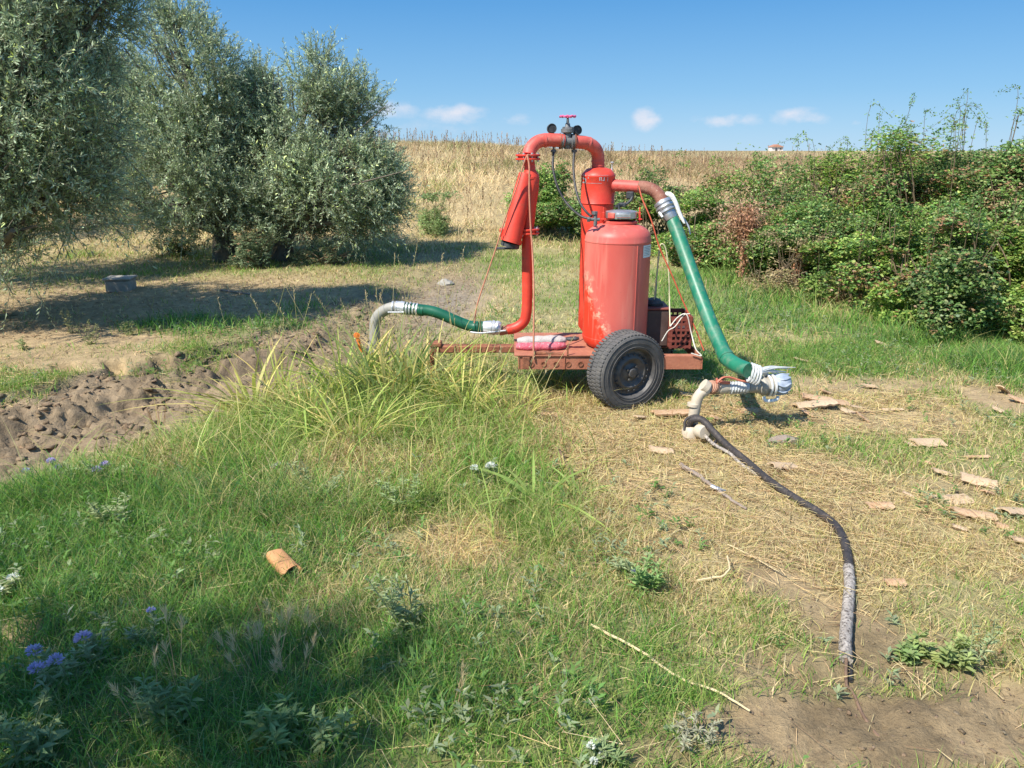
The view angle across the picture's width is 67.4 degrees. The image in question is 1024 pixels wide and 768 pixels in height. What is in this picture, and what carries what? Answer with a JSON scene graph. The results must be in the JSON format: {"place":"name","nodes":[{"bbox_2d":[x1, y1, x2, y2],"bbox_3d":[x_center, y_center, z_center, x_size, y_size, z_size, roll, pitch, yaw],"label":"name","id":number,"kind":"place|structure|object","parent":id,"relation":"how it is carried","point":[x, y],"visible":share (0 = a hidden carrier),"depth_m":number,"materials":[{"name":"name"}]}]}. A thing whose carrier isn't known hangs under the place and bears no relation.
{"place":"outdoors","nodes":[
{"label":"outdoors","id":0,"kind":"place"},
{"bbox_2d":[0,145,1023,767],"bbox_3d":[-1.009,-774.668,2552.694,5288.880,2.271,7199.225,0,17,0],"label":"ground","id":1,"kind":"structure","parent":0,"point":[924,729],"depth_m":3.67,"materials":[{"name":"soil"}]},
{"bbox_2d":[0,572,24,606],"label":"flowering weed","id":2,"kind":"object","parent":1,"relation":"on","point":[9,579],"visible":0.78,"depth_m":3.03,"materials":[{"name":"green plant"}]},
{"bbox_2d":[0,686,70,767],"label":"weed","id":3,"kind":"object","parent":1,"relation":"on","point":[36,732],"visible":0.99,"depth_m":2.20,"materials":[{"name":"green plant"}]},
{"bbox_2d":[25,643,86,697],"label":"flowering weed","id":4,"kind":"object","parent":1,"relation":"on","point":[40,666],"visible":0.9,"depth_m":2.50,"materials":[{"name":"green plant"}]},
{"bbox_2d":[0,0,176,334],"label":"olive tree","id":5,"kind":"object","parent":1,"relation":"on","point":[46,114],"visible":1,"depth_m":7.01,"materials":[{"name":"green plant"}]},
{"bbox_2d":[72,627,117,677],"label":"flowering weed","id":6,"kind":"object","parent":1,"relation":"on","point":[88,646],"visible":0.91,"depth_m":2.62,"materials":[{"name":"green plant"}]},
{"bbox_2d":[78,457,129,487],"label":"flowering weed","id":7,"kind":"object","parent":1,"relation":"on","point":[92,469],"visible":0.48,"depth_m":4.03,"materials":[{"name":"green plant"}]},
{"bbox_2d":[86,492,133,527],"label":"weed","id":8,"kind":"object","parent":1,"relation":"on","point":[94,509],"visible":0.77,"depth_m":3.54,"materials":[{"name":"green plant"}]},
{"bbox_2d":[102,275,137,292],"bbox_3d":[-5.004,-1.274,9.826,0.340,0.196,0.290,-2,17,-6],"label":"concrete block","id":9,"kind":"object","parent":1,"relation":"on","point":[121,283],"depth_m":9.71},
{"bbox_2d":[107,642,160,736],"bbox_3d":[-1.104,0.929,2.336,0.107,0.280,0.295,0,17,0],"label":"wild barley","id":10,"kind":"object","parent":1,"relation":"on","point":[117,689],"visible":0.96,"depth_m":2.22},
{"bbox_2d":[123,606,164,655],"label":"flowering weed","id":11,"kind":"object","parent":1,"relation":"on","point":[143,631],"visible":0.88,"depth_m":2.74,"materials":[{"name":"green plant"}]},
{"bbox_2d":[126,672,206,739],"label":"weed","id":12,"kind":"object","parent":1,"relation":"on","point":[150,701],"visible":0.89,"depth_m":2.34,"materials":[{"name":"green plant"}]},
{"bbox_2d":[146,226,200,256],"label":"shrub","id":13,"kind":"object","parent":1,"relation":"on","point":[185,250],"visible":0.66,"depth_m":12.70,"materials":[{"name":"green plant"}]},
{"bbox_2d":[159,604,187,691],"bbox_3d":[-1.083,0.877,2.480,0.090,0.302,0.231,-6,18,-20],"label":"wild barley","id":14,"kind":"object","parent":1,"relation":"on","point":[166,619],"visible":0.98,"depth_m":2.51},
{"bbox_2d":[71,0,299,266],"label":"olive tree","id":15,"kind":"object","parent":1,"relation":"on","point":[182,127],"visible":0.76,"depth_m":11.13,"materials":[{"name":"green plant"}]},
{"bbox_2d":[94,267,341,432],"bbox_3d":[-1.826,-0.283,5.370,1.661,1.243,1.664,5,18,17],"label":"grass clump","id":16,"kind":"object","parent":1,"relation":"on","point":[234,398],"visible":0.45,"depth_m":5.41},
{"bbox_2d":[0,243,483,356],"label":"leaf litter","id":17,"kind":"object","parent":1,"relation":"on","point":[188,290],"visible":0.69,"depth_m":9.55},
{"bbox_2d":[211,599,295,684],"bbox_3d":[-0.854,0.871,2.583,0.271,0.261,0.226,-2,17,-8],"label":"wild barley","id":18,"kind":"object","parent":1,"relation":"on","point":[288,609],"visible":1,"depth_m":2.59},
{"bbox_2d":[0,302,507,535],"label":"mud clods","id":19,"kind":"object","parent":1,"relation":"on","point":[38,427],"visible":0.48,"depth_m":5.91,"materials":[{"name":"soil"}]},
{"bbox_2d":[222,215,298,267],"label":"shrub","id":20,"kind":"object","parent":1,"relation":"on","point":[245,254],"visible":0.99,"depth_m":11.34,"materials":[{"name":"green plant"}]},
{"bbox_2d":[228,294,316,397],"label":"grass clump","id":21,"kind":"object","parent":1,"relation":"on","point":[282,372],"visible":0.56,"depth_m":5.91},
{"bbox_2d":[241,692,307,763],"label":"weed","id":22,"kind":"object","parent":1,"relation":"on","point":[285,713],"visible":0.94,"depth_m":2.27,"materials":[{"name":"green plant"}]},
{"bbox_2d":[266,549,301,580],"bbox_3d":[-0.956,0.752,3.206,0.086,0.076,0.169,-15,23,-41],"label":"curved roof tile","id":23,"kind":"object","parent":1,"relation":"on","point":[272,558],"visible":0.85,"depth_m":3.19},
{"bbox_2d":[185,285,399,434],"bbox_3d":[-1.337,-0.146,4.933,1.469,0.820,1.480,0,17,0],"label":"grass clump","id":24,"kind":"object","parent":1,"relation":"on","point":[309,398],"visible":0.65,"depth_m":4.99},
{"bbox_2d":[268,630,323,687],"bbox_3d":[-0.735,0.912,2.570,0.195,0.187,0.098,-16,23,-42],"label":"wild barley","id":25,"kind":"object","parent":1,"relation":"on","point":[280,665],"visible":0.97,"depth_m":2.57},
{"bbox_2d":[287,461,343,502],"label":"weed","id":26,"kind":"object","parent":1,"relation":"on","point":[329,481],"visible":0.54,"depth_m":3.82,"materials":[{"name":"green plant"}]},
{"bbox_2d":[213,25,428,265],"bbox_3d":[-3.189,-3.430,11.867,3.713,3.916,2.496,4,17,13],"label":"olive tree","id":27,"kind":"object","parent":1,"relation":"on","point":[327,203],"visible":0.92,"depth_m":11.50,"materials":[{"name":"green plant"}]},
{"bbox_2d":[282,235,369,265],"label":"shrub","id":28,"kind":"object","parent":1,"relation":"on","point":[309,259],"visible":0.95,"depth_m":11.80,"materials":[{"name":"green plant"}]},
{"bbox_2d":[304,705,361,755],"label":"weed","id":29,"kind":"object","parent":1,"relation":"on","point":[342,717],"visible":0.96,"depth_m":2.26,"materials":[{"name":"green plant"}]},
{"bbox_2d":[252,272,425,401],"bbox_3d":[-1.200,-0.308,5.424,1.279,0.919,1.490,0,17,0],"label":"grass clump","id":30,"kind":"object","parent":1,"relation":"on","point":[315,368],"visible":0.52,"depth_m":5.37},
{"bbox_2d":[310,297,416,380],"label":"grass clump","id":31,"kind":"object","parent":1,"relation":"on","point":[385,345],"visible":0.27,"depth_m":5.73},
{"bbox_2d":[265,340,471,450],"bbox_3d":[-0.988,0.026,4.627,1.294,0.655,1.072,13,21,36],"label":"grass clump","id":32,"kind":"object","parent":1,"relation":"on","point":[348,419],"visible":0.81,"depth_m":4.65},
{"bbox_2d":[253,241,501,409],"bbox_3d":[-0.933,-0.392,5.315,1.784,1.059,1.586,-5,18,-17],"label":"grass clump","id":33,"kind":"object","parent":1,"relation":"on","point":[355,373],"visible":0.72,"depth_m":5.32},
{"bbox_2d":[354,301,403,370],"bbox_3d":[-0.977,-0.339,5.742,0.392,0.576,0.142,2,17,5],"label":"pvc elbow","id":34,"kind":"object","parent":1,"relation":"on","point":[384,310],"visible":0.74,"depth_m":5.69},
{"bbox_2d":[364,573,424,640],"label":"weed","id":35,"kind":"object","parent":1,"relation":"on","point":[399,611],"visible":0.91,"depth_m":2.77,"materials":[{"name":"green plant"}]},
{"bbox_2d":[375,473,420,513],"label":"weed","id":36,"kind":"object","parent":1,"relation":"on","point":[383,487],"visible":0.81,"depth_m":3.75,"materials":[{"name":"green plant"}]},
{"bbox_2d":[325,248,508,407],"bbox_3d":[-0.590,-0.348,5.242,1.567,1.025,1.407,-5,18,-17],"label":"grass clump","id":37,"kind":"object","parent":1,"relation":"on","point":[388,370],"visible":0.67,"depth_m":5.39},
{"bbox_2d":[364,286,471,374],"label":"grass clump","id":38,"kind":"object","parent":1,"relation":"on","point":[429,333],"visible":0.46,"depth_m":5.95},
{"bbox_2d":[416,189,462,236],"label":"shrub","id":39,"kind":"object","parent":1,"relation":"on","point":[430,221],"visible":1,"depth_m":14.42,"materials":[{"name":"green plant"}]},
{"bbox_2d":[389,297,496,381],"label":"grass clump","id":40,"kind":"object","parent":1,"relation":"on","point":[443,354],"visible":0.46,"depth_m":5.67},
{"bbox_2d":[395,511,529,570],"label":"grass clump","id":41,"kind":"object","parent":1,"relation":"on","point":[432,537],"visible":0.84,"depth_m":3.44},
{"bbox_2d":[395,271,551,417],"bbox_3d":[-0.345,-0.231,5.047,1.024,0.926,1.478,-4,17,-13],"label":"grass clump","id":42,"kind":"object","parent":1,"relation":"on","point":[470,381],"visible":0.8,"depth_m":5.23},
{"bbox_2d":[469,460,499,487],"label":"flowering weed","id":43,"kind":"object","parent":1,"relation":"on","point":[488,465],"visible":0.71,"depth_m":4.02,"materials":[{"name":"green plant"}]},
{"bbox_2d":[438,327,537,397],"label":"grass clump","id":44,"kind":"object","parent":1,"relation":"on","point":[494,374],"visible":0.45,"depth_m":5.61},
{"bbox_2d":[430,335,575,422],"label":"grass clump","id":45,"kind":"object","parent":1,"relation":"on","point":[529,401],"visible":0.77,"depth_m":5.06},
{"bbox_2d":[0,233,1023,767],"bbox_3d":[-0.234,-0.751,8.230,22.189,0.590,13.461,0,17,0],"label":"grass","id":46,"kind":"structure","parent":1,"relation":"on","point":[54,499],"depth_m":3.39,"materials":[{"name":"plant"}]},
{"bbox_2d":[0,298,1023,767],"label":"weeds","id":47,"kind":"object","parent":1,"relation":"on","point":[520,702],"visible":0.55,"depth_m":3.30,"materials":[{"name":"green plant"}]},
{"bbox_2d":[0,524,1023,767],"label":"soil crumbs","id":48,"kind":"object","parent":1,"relation":"on","point":[862,749],"visible":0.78,"depth_m":2.38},
{"bbox_2d":[0,324,1023,767],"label":"straw","id":49,"kind":"object","parent":1,"relation":"on","point":[788,472],"visible":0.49,"depth_m":4.01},
{"bbox_2d":[7,128,1023,263],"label":"dry meadow grass","id":50,"kind":"structure","parent":1,"relation":"on","point":[699,164],"depth_m":20.37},
{"bbox_2d":[501,155,579,235],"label":"bramble bush","id":51,"kind":"object","parent":1,"relation":"on","point":[552,210],"visible":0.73,"depth_m":14.07,"materials":[{"name":"green plant"}]},
{"bbox_2d":[473,450,618,537],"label":"broadleaf grass","id":52,"kind":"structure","parent":1,"relation":"on","point":[505,478],"depth_m":3.86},
{"bbox_2d":[429,115,702,410],"bbox_3d":[0.356,-0.873,5.420,1.919,1.953,1.124,0,17,0],"label":"filter trailer","id":53,"kind":"object","parent":1,"relation":"on","point":[614,348],"visible":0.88,"depth_m":5.29,"materials":[{"name":"metal"}]},
{"bbox_2d":[402,302,505,334],"bbox_3d":[-0.425,-0.478,5.621,0.767,0.238,0.132,2,17,5],"label":"green hose","id":54,"kind":"object","parent":53,"relation":"attached to","point":[493,327],"visible":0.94,"depth_m":5.60,"materials":[{"name":"plastic"}]},
{"bbox_2d":[474,154,530,322],"bbox_3d":[-0.072,-0.988,5.302,0.406,1.149,0.026,-3,17,-9],"label":"rope","id":55,"kind":"object","parent":53,"relation":"attached to","point":[500,234],"visible":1,"depth_m":5.28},
{"bbox_2d":[527,155,534,359],"bbox_3d":[0.137,-0.852,5.220,0.036,1.346,0.296,-3,17,-9],"label":"rope","id":56,"kind":"object","parent":53,"relation":"hanging from","point":[532,254],"visible":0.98,"depth_m":5.23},
{"bbox_2d":[516,335,578,350],"bbox_3d":[0.253,-0.290,5.444,0.452,0.105,0.143,0,17,0],"label":"rolled sack","id":57,"kind":"object","parent":53,"relation":"on","point":[552,342],"visible":0.96,"depth_m":5.41,"materials":[{"name":"fabric"}]},
{"bbox_2d":[646,297,670,345],"bbox_3d":[1.036,-0.468,5.606,0.181,0.334,0.275,0,17,0],"label":"battery case","id":58,"kind":"object","parent":53,"relation":"attached to","point":[657,318],"visible":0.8,"depth_m":5.49,"materials":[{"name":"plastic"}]},
{"bbox_2d":[654,243,670,326],"bbox_3d":[1.096,-0.700,5.389,0.083,0.557,0.233,-6,18,-20],"label":"wire","id":59,"kind":"object","parent":58,"relation":"attached to","point":[668,279],"visible":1,"depth_m":5.42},
{"bbox_2d":[638,185,704,350],"bbox_3d":[1.115,-0.809,5.381,0.562,1.118,0.043,10,19,29],"label":"wire","id":60,"kind":"object","parent":53,"relation":"attached to","point":[668,266],"visible":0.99,"depth_m":5.38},
{"bbox_2d":[667,308,692,348],"bbox_3d":[1.196,-0.406,5.574,0.161,0.231,0.312,0,17,0],"label":"plastic crate","id":61,"kind":"object","parent":53,"relation":"on","point":[679,336],"visible":0.66,"depth_m":5.45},
{"bbox_2d":[654,192,751,377],"bbox_3d":[1.290,-0.709,5.109,0.199,1.073,1.141,-7,18,-21],"label":"discharge pipe","id":62,"kind":"object","parent":53,"relation":"attached to","point":[665,208],"visible":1,"depth_m":5.21,"materials":[{"name":"green plastic"}]},
{"bbox_2d":[532,458,614,508],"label":"broadleaf grass","id":63,"kind":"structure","parent":1,"relation":"on","point":[573,479],"depth_m":4.02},
{"bbox_2d":[580,733,628,767],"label":"flowering weed","id":64,"kind":"object","parent":1,"relation":"on","point":[606,752],"visible":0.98,"depth_m":2.18,"materials":[{"name":"green plant"}]},
{"bbox_2d":[566,167,667,249],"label":"bramble bush","id":65,"kind":"object","parent":1,"relation":"on","point":[576,228],"visible":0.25,"depth_m":13.70,"materials":[{"name":"green plant"}]},
{"bbox_2d":[609,551,654,586],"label":"flowering weed","id":66,"kind":"object","parent":1,"relation":"on","point":[621,563],"visible":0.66,"depth_m":3.18,"materials":[{"name":"green plant"}]},
{"bbox_2d":[625,553,667,602],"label":"weed","id":67,"kind":"object","parent":1,"relation":"on","point":[639,574],"visible":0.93,"depth_m":3.05,"materials":[{"name":"green plant"}]},
{"bbox_2d":[607,158,699,249],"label":"bramble bush","id":68,"kind":"object","parent":1,"relation":"on","point":[676,191],"visible":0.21,"depth_m":13.69,"materials":[{"name":"green plant"}]},
{"bbox_2d":[650,409,688,415],"bbox_3d":[1.071,0.192,5.144,0.279,0.049,0.165,0,17,0],"label":"clay shard","id":69,"kind":"object","parent":1,"relation":"on","point":[670,412],"visible":0.91,"depth_m":5.09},
{"bbox_2d":[590,624,749,711],"bbox_3d":[0.514,0.957,2.617,0.638,0.030,0.021,16,23,42],"label":"dry cane","id":70,"kind":"object","parent":1,"relation":"on","point":[670,672],"visible":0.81,"depth_m":2.60,"materials":[{"name":"plant"}]},
{"bbox_2d":[625,147,743,255],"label":"bramble bush","id":71,"kind":"object","parent":1,"relation":"on","point":[666,234],"visible":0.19,"depth_m":12.76,"materials":[{"name":"green plant"}]},
{"bbox_2d":[672,710,723,752],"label":"weed","id":72,"kind":"object","parent":1,"relation":"on","point":[684,734],"visible":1,"depth_m":2.28,"materials":[{"name":"beige plant"}]},
{"bbox_2d":[660,187,759,269],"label":"bramble bush","id":73,"kind":"object","parent":1,"relation":"on","point":[700,251],"visible":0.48,"depth_m":11.49,"materials":[{"name":"green plant"}]},
{"bbox_2d":[679,462,746,509],"bbox_3d":[1.050,0.535,4.070,0.035,0.032,0.603,-6,18,-19],"label":"stick","id":74,"kind":"object","parent":1,"relation":"on","point":[695,473],"visible":0.91,"depth_m":4.09,"materials":[{"name":"grey wood"}]},
{"bbox_2d":[697,256,777,285],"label":"grass clump","id":75,"kind":"object","parent":1,"relation":"on","point":[729,271],"visible":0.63,"depth_m":10.32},
{"bbox_2d":[682,362,795,440],"bbox_3d":[1.442,0.106,4.780,0.769,0.497,0.266,-5,18,-15],"label":"pvc standpipe","id":76,"kind":"object","parent":1,"relation":"on","point":[766,384],"visible":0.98,"depth_m":4.79,"materials":[{"name":"plastic"}]},
{"bbox_2d":[679,143,803,236],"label":"bramble bush","id":77,"kind":"object","parent":1,"relation":"on","point":[728,187],"visible":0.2,"depth_m":12.23,"materials":[{"name":"green plant"}]},
{"bbox_2d":[700,170,787,268],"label":"withered shrub","id":78,"kind":"object","parent":1,"relation":"on","point":[727,230],"visible":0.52,"depth_m":10.38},
{"bbox_2d":[730,199,763,278],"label":"dead dock plant","id":79,"kind":"object","parent":1,"relation":"on","point":[743,234],"visible":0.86,"depth_m":10.11,"materials":[{"name":"brown plant"}]},
{"bbox_2d":[719,151,833,215],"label":"bramble bush","id":80,"kind":"object","parent":1,"relation":"on","point":[761,185],"visible":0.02,"depth_m":11.96,"materials":[{"name":"green plant"}]},
{"bbox_2d":[683,414,879,735],"bbox_3d":[1.298,0.635,3.547,0.474,0.166,2.598,0,17,0],"label":"hose","id":81,"kind":"object","parent":1,"relation":"on","point":[846,636],"visible":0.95,"depth_m":3.38,"materials":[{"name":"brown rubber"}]},
{"bbox_2d":[709,175,855,280],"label":"bramble bush","id":82,"kind":"object","parent":1,"relation":"on","point":[758,249],"visible":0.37,"depth_m":10.08,"materials":[{"name":"green plant"}]},
{"bbox_2d":[768,435,798,444],"bbox_3d":[1.652,0.339,4.688,0.200,0.059,0.090,0,17,0],"label":"flat stone","id":83,"kind":"object","parent":1,"relation":"on","point":[782,438],"visible":0.67,"depth_m":4.66,"materials":[{"name":"stone"}]},
{"bbox_2d":[737,224,843,296],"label":"dry shrub","id":84,"kind":"object","parent":1,"relation":"on","point":[786,280],"visible":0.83,"depth_m":9.26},
{"bbox_2d":[789,238,807,281],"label":"dead dock plant","id":85,"kind":"object","parent":1,"relation":"on","point":[798,262],"visible":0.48,"depth_m":9.82,"materials":[{"name":"brown plant"}]},
{"bbox_2d":[733,133,872,277],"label":"bramble bush","id":86,"kind":"object","parent":1,"relation":"on","point":[774,200],"visible":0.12,"depth_m":10.99,"materials":[{"name":"green plant"}]},
{"bbox_2d":[791,398,837,408],"bbox_3d":[2.078,0.136,5.281,0.282,0.064,0.166,-1,17,-4],"label":"clay shard","id":87,"kind":"object","parent":1,"relation":"on","point":[820,403],"visible":0.97,"depth_m":5.23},
{"bbox_2d":[792,143,867,212],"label":"bramble bush","id":88,"kind":"object","parent":1,"relation":"on","point":[821,173],"visible":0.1,"depth_m":10.94,"materials":[{"name":"green plant"}]},
{"bbox_2d":[774,173,898,295],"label":"bramble bush","id":89,"kind":"object","parent":1,"relation":"on","point":[841,227],"visible":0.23,"depth_m":9.37,"materials":[{"name":"green plant"}]},
{"bbox_2d":[797,213,908,307],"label":"bramble bush","id":90,"kind":"object","parent":1,"relation":"on","point":[810,284],"visible":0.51,"depth_m":8.73,"materials":[{"name":"green plant"}]},
{"bbox_2d":[792,124,928,276],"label":"bramble bush","id":91,"kind":"object","parent":1,"relation":"on","point":[915,175],"visible":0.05,"depth_m":10.34,"materials":[{"name":"green plant"}]},
{"bbox_2d":[803,124,927,265],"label":"bramble bush","id":92,"kind":"object","parent":1,"relation":"on","point":[849,200],"visible":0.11,"depth_m":9.87,"materials":[{"name":"green plant"}]},
{"bbox_2d":[865,501,894,509],"bbox_3d":[1.833,0.602,3.830,0.137,0.023,0.078,0,17,0],"label":"clay shard","id":93,"kind":"object","parent":1,"relation":"on","point":[884,503],"visible":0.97,"depth_m":3.81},
{"bbox_2d":[831,201,963,314],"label":"bramble bush","id":94,"kind":"object","parent":1,"relation":"on","point":[898,234],"visible":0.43,"depth_m":8.15,"materials":[{"name":"green plant"}]},
{"bbox_2d":[892,634,928,666],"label":"weed","id":95,"kind":"object","parent":1,"relation":"on","point":[908,650],"visible":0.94,"depth_m":2.66,"materials":[{"name":"green plant"}]},
{"bbox_2d":[835,92,991,234],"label":"bramble bush","id":96,"kind":"object","parent":1,"relation":"on","point":[902,136],"visible":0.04,"depth_m":10.30,"materials":[{"name":"green plant"}]},
{"bbox_2d":[848,98,994,262],"bbox_3d":[5.048,-2.293,9.525,1.776,2.328,2.402,8,19,24],"label":"bramble bush","id":97,"kind":"object","parent":1,"relation":"on","point":[902,157],"visible":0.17,"depth_m":9.38,"materials":[{"name":"green plant"}]},
{"bbox_2d":[908,438,947,446],"bbox_3d":[2.508,0.347,4.636,0.203,0.042,0.112,-3,17,-11],"label":"clay shard","id":98,"kind":"object","parent":1,"relation":"on","point":[923,441],"visible":0.95,"depth_m":4.61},
{"bbox_2d":[864,213,995,324],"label":"bramble bush","id":99,"kind":"object","parent":1,"relation":"on","point":[894,295],"visible":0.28,"depth_m":7.74,"materials":[{"name":"green plant"}]},
{"bbox_2d":[908,628,978,672],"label":"weed","id":100,"kind":"object","parent":1,"relation":"on","point":[949,653],"visible":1,"depth_m":2.63,"materials":[{"name":"green plant"}]},
{"bbox_2d":[930,493,974,505],"bbox_3d":[2.233,0.585,3.886,0.192,0.030,0.116,0,17,0],"label":"clay shard","id":101,"kind":"object","parent":1,"relation":"on","point":[946,496],"visible":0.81,"depth_m":3.87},
{"bbox_2d":[899,191,1023,342],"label":"bramble bush","id":102,"kind":"object","parent":1,"relation":"on","point":[947,293],"visible":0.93,"depth_m":6.91,"materials":[{"name":"green plant"}]},
{"bbox_2d":[905,88,1023,243],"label":"bramble bush","id":103,"kind":"object","parent":1,"relation":"on","point":[985,184],"visible":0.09,"depth_m":9.26,"materials":[{"name":"green plant"}]},
{"bbox_2d":[912,84,1023,269],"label":"bramble bush","id":104,"kind":"object","parent":1,"relation":"on","point":[1009,157],"visible":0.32,"depth_m":9.20,"materials":[{"name":"green plant"}]},
{"bbox_2d":[948,506,997,520],"bbox_3d":[2.229,0.622,3.712,0.200,0.048,0.110,3,17,11],"label":"clay shard","id":105,"kind":"object","parent":1,"relation":"on","point":[969,512],"visible":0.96,"depth_m":3.68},
{"bbox_2d":[960,472,997,489],"bbox_3d":[2.478,0.512,4.078,0.175,0.050,0.103,7,18,23],"label":"clay shard","id":106,"kind":"object","parent":1,"relation":"on","point":[968,478],"visible":0.94,"depth_m":4.06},
{"bbox_2d":[960,605,1002,674],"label":"weed","id":107,"kind":"object","parent":1,"relation":"on","point":[983,651],"visible":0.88,"depth_m":2.57,"materials":[{"name":"green plant"}]},
{"bbox_2d":[975,167,1023,347],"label":"bramble bush","id":108,"kind":"object","parent":1,"relation":"on","point":[1011,254],"visible":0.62,"depth_m":7.10,"materials":[{"name":"green plant"}]},
{"bbox_2d":[0,269,1023,578],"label":"long grass","id":109,"kind":"structure","parent":0,"point":[386,409],"depth_m":4.38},
{"bbox_2d":[3,0,1023,150],"label":"sky","id":110,"kind":"structure","parent":0,"point":[703,75],"materials":[{"name":"blue"}]},
{"bbox_2d":[604,150,1022,159],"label":"field grass","id":111,"kind":"structure","parent":0,"point":[749,153],"depth_m":84.69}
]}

